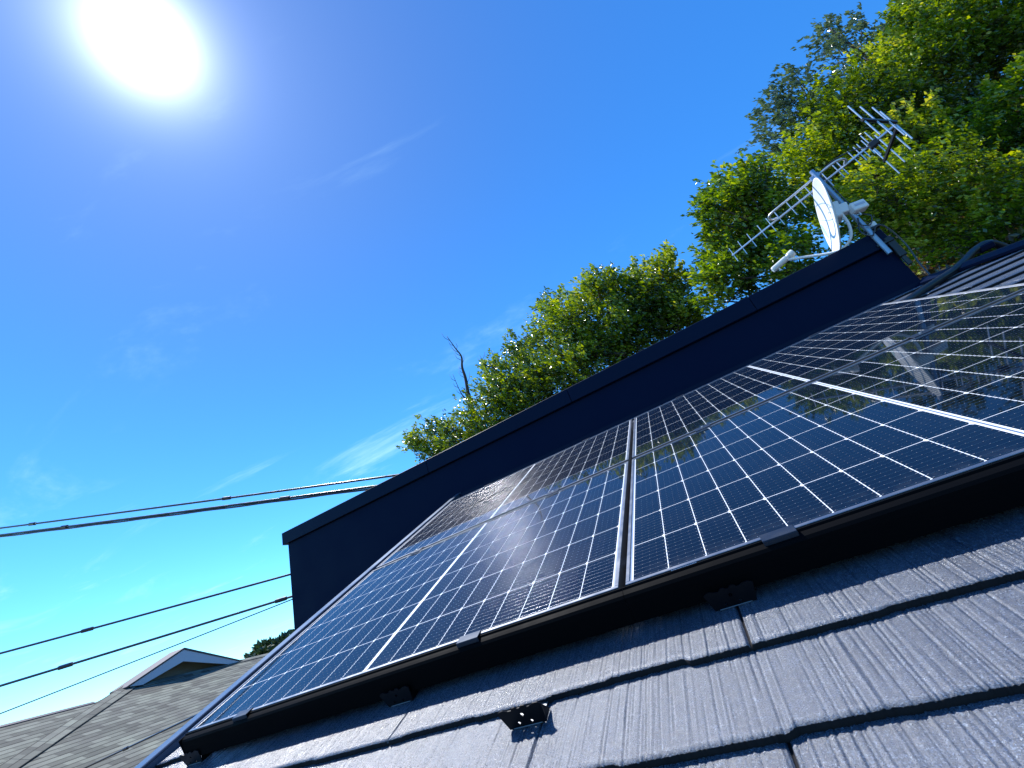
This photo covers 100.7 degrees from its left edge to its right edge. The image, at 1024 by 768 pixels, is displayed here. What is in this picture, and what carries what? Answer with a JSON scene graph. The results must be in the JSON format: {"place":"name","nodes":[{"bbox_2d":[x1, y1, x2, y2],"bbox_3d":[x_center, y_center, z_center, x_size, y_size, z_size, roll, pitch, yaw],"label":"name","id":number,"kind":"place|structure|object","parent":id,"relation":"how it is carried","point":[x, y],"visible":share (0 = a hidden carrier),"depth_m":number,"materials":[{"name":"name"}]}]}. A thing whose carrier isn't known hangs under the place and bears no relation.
{"place":"outdoors","nodes":[
{"label":"outdoors","id":0,"kind":"place"},
{"bbox_2d":[0,573,289,653],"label":"power line","id":1,"kind":"object","parent":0,"point":[129,618],"visible":0.69,"depth_m":7.16,"materials":[{"name":"black rubber"}]},
{"bbox_2d":[0,595,291,686],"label":"power line","id":2,"kind":"object","parent":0,"point":[70,664],"visible":0.77,"depth_m":6.93,"materials":[{"name":"black rubber"}]},
{"bbox_2d":[0,485,375,536],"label":"power line","id":3,"kind":"object","parent":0,"point":[280,499],"visible":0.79,"depth_m":7.50,"materials":[{"name":"black"}]},
{"bbox_2d":[0,474,397,528],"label":"power line","id":4,"kind":"object","parent":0,"point":[232,497],"visible":0.77,"depth_m":7.46,"materials":[{"name":"black rubber"}]},
{"bbox_2d":[0,0,1014,724],"label":"sky","id":5,"kind":"structure","parent":0,"point":[240,240],"materials":[{"name":"blue"}]},
{"bbox_2d":[888,90,1023,274],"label":"hillside","id":6,"kind":"structure","parent":0,"point":[954,263],"depth_m":10.38,"materials":[{"name":"green plant"}]},
{"bbox_2d":[441,333,501,425],"bbox_3d":[0.097,2.897,11.118,1.697,11.244,0.522,-28,-27,17],"label":"dead tree","id":7,"kind":"object","parent":6,"relation":"on","point":[465,378],"visible":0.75,"depth_m":12.71,"materials":[{"name":"brown plant"}]},
{"bbox_2d":[395,332,607,462],"bbox_3d":[0.317,2.804,10.989,6.853,9.218,2.884,-28,-27,17],"label":"leafy tree","id":8,"kind":"object","parent":6,"relation":"on","point":[526,385],"visible":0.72,"depth_m":11.27,"materials":[{"name":"green plant"}]},
{"bbox_2d":[504,239,718,382],"bbox_3d":[3.084,-0.088,10.910,5.727,7.979,2.886,-28,-27,17],"label":"leafy tree","id":9,"kind":"object","parent":6,"relation":"on","point":[657,300],"visible":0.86,"depth_m":11.18,"materials":[{"name":"green plant"}]},
{"bbox_2d":[680,148,846,314],"bbox_3d":[5.743,-2.447,9.451,3.608,6.472,2.528,-28,-27,17],"label":"leafy tree","id":10,"kind":"object","parent":6,"relation":"on","point":[742,210],"visible":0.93,"depth_m":9.60,"materials":[{"name":"green plant"}]},
{"bbox_2d":[735,54,947,266],"bbox_3d":[8.761,-6.198,11.597,3.245,7.926,2.325,-28,-27,17],"label":"leafy tree","id":11,"kind":"object","parent":6,"relation":"on","point":[779,118],"visible":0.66,"depth_m":12.52,"materials":[{"name":"green plant"}]},
{"bbox_2d":[790,2,892,84],"bbox_3d":[10.665,-8.065,11.700,2.579,7.901,1.935,-28,-27,17],"label":"leafy tree","id":12,"kind":"object","parent":6,"relation":"on","point":[835,36],"visible":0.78,"depth_m":12.65,"materials":[{"name":"green plant"}]},
{"bbox_2d":[767,31,983,240],"bbox_3d":[9.053,-5.670,10.732,5.365,6.600,3.399,-28,-27,17],"label":"leafy tree","id":13,"kind":"object","parent":6,"relation":"on","point":[867,90],"visible":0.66,"depth_m":10.46,"materials":[{"name":"green plant"}]},
{"bbox_2d":[829,121,1023,273],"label":"leafy tree","id":14,"kind":"object","parent":6,"relation":"on","point":[940,185],"visible":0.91,"depth_m":7.62,"materials":[{"name":"green plant"}]},
{"bbox_2d":[858,0,1023,114],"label":"leafy tree","id":15,"kind":"object","parent":6,"relation":"on","point":[979,38],"visible":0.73,"depth_m":11.16,"materials":[{"name":"green plant"}]},
{"bbox_2d":[891,70,1023,202],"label":"leafy tree","id":16,"kind":"object","parent":6,"relation":"on","point":[950,92],"visible":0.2,"depth_m":10.05,"materials":[{"name":"green plant"}]},
{"bbox_2d":[904,147,1023,279],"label":"undergrowth","id":17,"kind":"object","parent":6,"relation":"on","point":[952,259],"visible":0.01,"depth_m":7.83,"materials":[{"name":"green plant"}]},
{"bbox_2d":[939,51,1023,187],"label":"leafy tree","id":18,"kind":"object","parent":6,"relation":"on","point":[1007,120],"visible":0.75,"depth_m":8.81,"materials":[{"name":"green plant"}]},
{"label":"ground","id":19,"kind":"structure","parent":0,"visible":0},
{"bbox_2d":[0,647,267,767],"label":"neighbour house","id":20,"kind":"structure","parent":19,"relation":"on","point":[172,688],"depth_m":9.07,"materials":[{"name":"grey"}]},
{"bbox_2d":[84,714,196,767],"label":"power line","id":21,"kind":"object","parent":20,"relation":"attached to","point":[151,736],"visible":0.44,"depth_m":6.73,"materials":[{"name":"black rubber"}]},
{"bbox_2d":[0,599,291,713],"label":"power line","id":22,"kind":"object","parent":20,"relation":"attached to","point":[143,657],"visible":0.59,"depth_m":6.80,"materials":[{"name":"black rubber"}]},
{"bbox_2d":[134,239,1023,767],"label":"house","id":23,"kind":"structure","parent":19,"relation":"on","point":[906,655],"depth_m":0.77,"materials":[{"name":"grey stone"}]},
{"bbox_2d":[179,750,211,765],"bbox_3d":[-1.131,1.332,1.566,0.109,0.050,0.113,-28,-3,17],"label":"snow guard","id":24,"kind":"object","parent":23,"relation":"on","point":[190,758],"visible":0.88,"depth_m":1.51,"materials":[{"name":"grey metal"}]},
{"bbox_2d":[380,686,418,706],"bbox_3d":[-0.316,0.895,1.272,0.109,0.050,0.113,-28,-3,17],"label":"snow guard","id":25,"kind":"object","parent":23,"relation":"on","point":[404,694],"visible":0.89,"depth_m":1.22,"materials":[{"name":"grey metal"}]},
{"bbox_2d":[178,588,635,754],"bbox_3d":[-0.451,0.925,1.280,1.740,0.077,0.028,-28,-3,17],"label":"edge cover","id":26,"kind":"object","parent":23,"relation":"on","point":[593,616],"visible":0.87,"depth_m":1.19,"materials":[{"name":"black metal"}]},
{"bbox_2d":[232,707,252,721],"bbox_3d":[-0.921,1.143,1.458,0.072,0.026,0.030,-28,-3,17],"label":"panel clamp","id":27,"kind":"object","parent":26,"relation":"attached to","point":[240,715],"visible":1,"depth_m":1.45,"materials":[{"name":"silver metal"}]},
{"bbox_2d":[456,630,480,647],"bbox_3d":[-0.115,0.711,1.172,0.072,0.026,0.030,-28,-3,17],"label":"panel clamp","id":28,"kind":"object","parent":26,"relation":"attached to","point":[467,639],"visible":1,"depth_m":1.16,"materials":[{"name":"silver metal"}]},
{"bbox_2d":[498,701,549,729],"bbox_3d":[0.038,0.696,0.946,0.109,0.050,0.113,-28,-3,17],"label":"snow guard","id":29,"kind":"object","parent":23,"relation":"on","point":[523,715],"visible":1,"depth_m":0.90,"materials":[{"name":"black paint"}]},
{"bbox_2d":[282,229,920,630],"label":"parapet wall","id":30,"kind":"structure","parent":23,"relation":"attached to","point":[336,551],"depth_m":4.13,"materials":[{"name":"black"}]},
{"bbox_2d":[771,177,852,271],"bbox_3d":[2.533,-1.381,3.639,0.665,0.688,0.533,-19,-26,-1],"label":"satellite dish","id":31,"kind":"object","parent":30,"relation":"on","point":[830,214],"visible":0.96,"depth_m":3.69,"materials":[{"name":"white paint"}]},
{"bbox_2d":[809,169,912,264],"bbox_3d":[2.877,-1.412,3.537,0.120,1.160,0.074,-28,-27,17],"label":"antenna mast","id":32,"kind":"object","parent":30,"relation":"attached to","point":[897,249],"visible":0.89,"depth_m":3.40,"materials":[{"name":"grey metal"}]},
{"bbox_2d":[729,105,912,260],"bbox_3d":[2.613,-1.760,3.778,1.447,0.380,0.799,-32,-28,25],"label":"television aerial","id":33,"kind":"object","parent":32,"relation":"attached to","point":[873,144],"visible":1,"depth_m":3.65,"materials":[{"name":"silver metal"}]},
{"bbox_2d":[821,147,868,203],"bbox_3d":[2.914,-1.779,3.575,0.395,0.475,0.015,-31,-28,23],"label":"aerial cable","id":34,"kind":"object","parent":33,"relation":"attached to","point":[832,161],"visible":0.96,"depth_m":3.65,"materials":[{"name":"black plastic"}]},
{"bbox_2d":[848,199,868,215],"bbox_3d":[2.874,-1.454,3.518,0.125,0.118,0.078,-20,-26,1],"label":"booster box","id":35,"kind":"object","parent":32,"relation":"attached to","point":[859,207],"visible":0.99,"depth_m":3.50,"materials":[{"name":"white paint"}]},
{"bbox_2d":[857,213,929,274],"bbox_3d":[2.992,-1.083,3.330,0.207,0.773,0.055,-20,-26,1],"label":"looped cable","id":36,"kind":"object","parent":35,"relation":"hanging from","point":[908,247],"visible":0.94,"depth_m":3.38,"materials":[{"name":"black plastic"}]},
{"bbox_2d":[703,580,756,611],"bbox_3d":[0.495,0.460,0.980,0.109,0.050,0.113,-28,-3,17],"label":"snow guard","id":37,"kind":"object","parent":23,"relation":"on","point":[742,593],"visible":0.9,"depth_m":0.93,"materials":[{"name":"grey metal"}]},
{"bbox_2d":[622,453,1023,622],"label":"edge cover","id":38,"kind":"object","parent":23,"relation":"on","point":[985,491],"visible":1,"depth_m":0.87,"materials":[{"name":"black metal"}]},
{"bbox_2d":[759,525,798,546],"bbox_3d":[0.585,0.336,0.925,0.072,0.026,0.030,-28,-3,17],"label":"panel clamp","id":39,"kind":"object","parent":38,"relation":"attached to","point":[779,535],"visible":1,"depth_m":0.92,"materials":[{"name":"black metal"}]},
{"bbox_2d":[901,240,1009,300],"bbox_3d":[2.975,-0.724,2.924,1.446,0.412,0.130,-15,-26,-10],"label":"conduit pipe","id":40,"kind":"object","parent":23,"relation":"on","point":[980,247],"visible":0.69,"depth_m":2.94,"materials":[{"name":"black plastic"}]},
{"bbox_3d":[0.349,0.539,1.230,3.420,0.063,0.090,-28,-3,17],"label":"rail","id":41,"kind":"object","parent":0,"visible":0},
{"bbox_2d":[188,461,631,731],"bbox_3d":[-0.295,0.846,1.839,1.722,0.035,1.134,-28,-3,17],"label":"solar panel","id":42,"kind":"object","parent":41,"relation":"attached to","point":[564,547],"visible":0.99,"depth_m":1.59,"materials":[{"name":"blue"}]},
{"bbox_2d":[625,291,1023,585],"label":"solar panel","id":43,"kind":"object","parent":41,"relation":"attached to","point":[944,402],"visible":1,"depth_m":1.21,"materials":[{"name":"blue"}]},
{"bbox_3d":[0.678,0.422,2.337,3.420,0.063,0.090,-28,-3,17],"label":"rail","id":44,"kind":"object","parent":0,"visible":0},
{"bbox_2d":[376,419,633,568],"bbox_3d":[0.037,0.728,2.954,1.722,0.035,1.134,-28,-3,17],"label":"solar panel","id":45,"kind":"object","parent":44,"relation":"attached to","point":[593,456],"visible":1,"depth_m":2.79,"materials":[{"name":"black"}]},
{"bbox_2d":[410,546,423,554],"bbox_3d":[-0.566,1.010,2.550,0.072,0.032,0.050,-28,-3,17],"label":"panel clamp","id":46,"kind":"object","parent":45,"relation":"attached to","point":[416,550],"visible":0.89,"depth_m":2.54,"materials":[{"name":"silver metal"}]},
{"bbox_2d":[546,488,559,495],"bbox_3d":[0.223,0.587,2.271,0.072,0.032,0.050,-28,-3,17],"label":"panel clamp","id":47,"kind":"object","parent":45,"relation":"attached to","point":[553,491],"visible":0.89,"depth_m":2.26,"materials":[{"name":"silver metal"}]},
{"bbox_2d":[632,283,1023,458],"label":"solar panel","id":48,"kind":"object","parent":44,"relation":"attached to","point":[878,329],"visible":0.99,"depth_m":2.24,"materials":[{"name":"black"}]},
{"bbox_2d":[694,423,710,431],"bbox_3d":[0.914,0.217,2.026,0.072,0.032,0.050,-28,-3,17],"label":"panel clamp","id":49,"kind":"object","parent":48,"relation":"attached to","point":[702,427],"visible":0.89,"depth_m":2.02,"materials":[{"name":"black metal"}]},
{"bbox_2d":[907,329,934,338],"bbox_3d":[1.692,-0.200,1.751,0.072,0.032,0.050,-28,-3,17],"label":"panel clamp","id":50,"kind":"object","parent":48,"relation":"attached to","point":[920,333],"visible":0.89,"depth_m":1.75,"materials":[{"name":"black metal"}]},
{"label":"hill","id":51,"kind":"structure","parent":0,"visible":0},
{"bbox_2d":[243,627,294,657],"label":"woods","id":52,"kind":"object","parent":51,"relation":"on","point":[264,646],"visible":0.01,"depth_m":36.83,"materials":[{"name":"green plant"}]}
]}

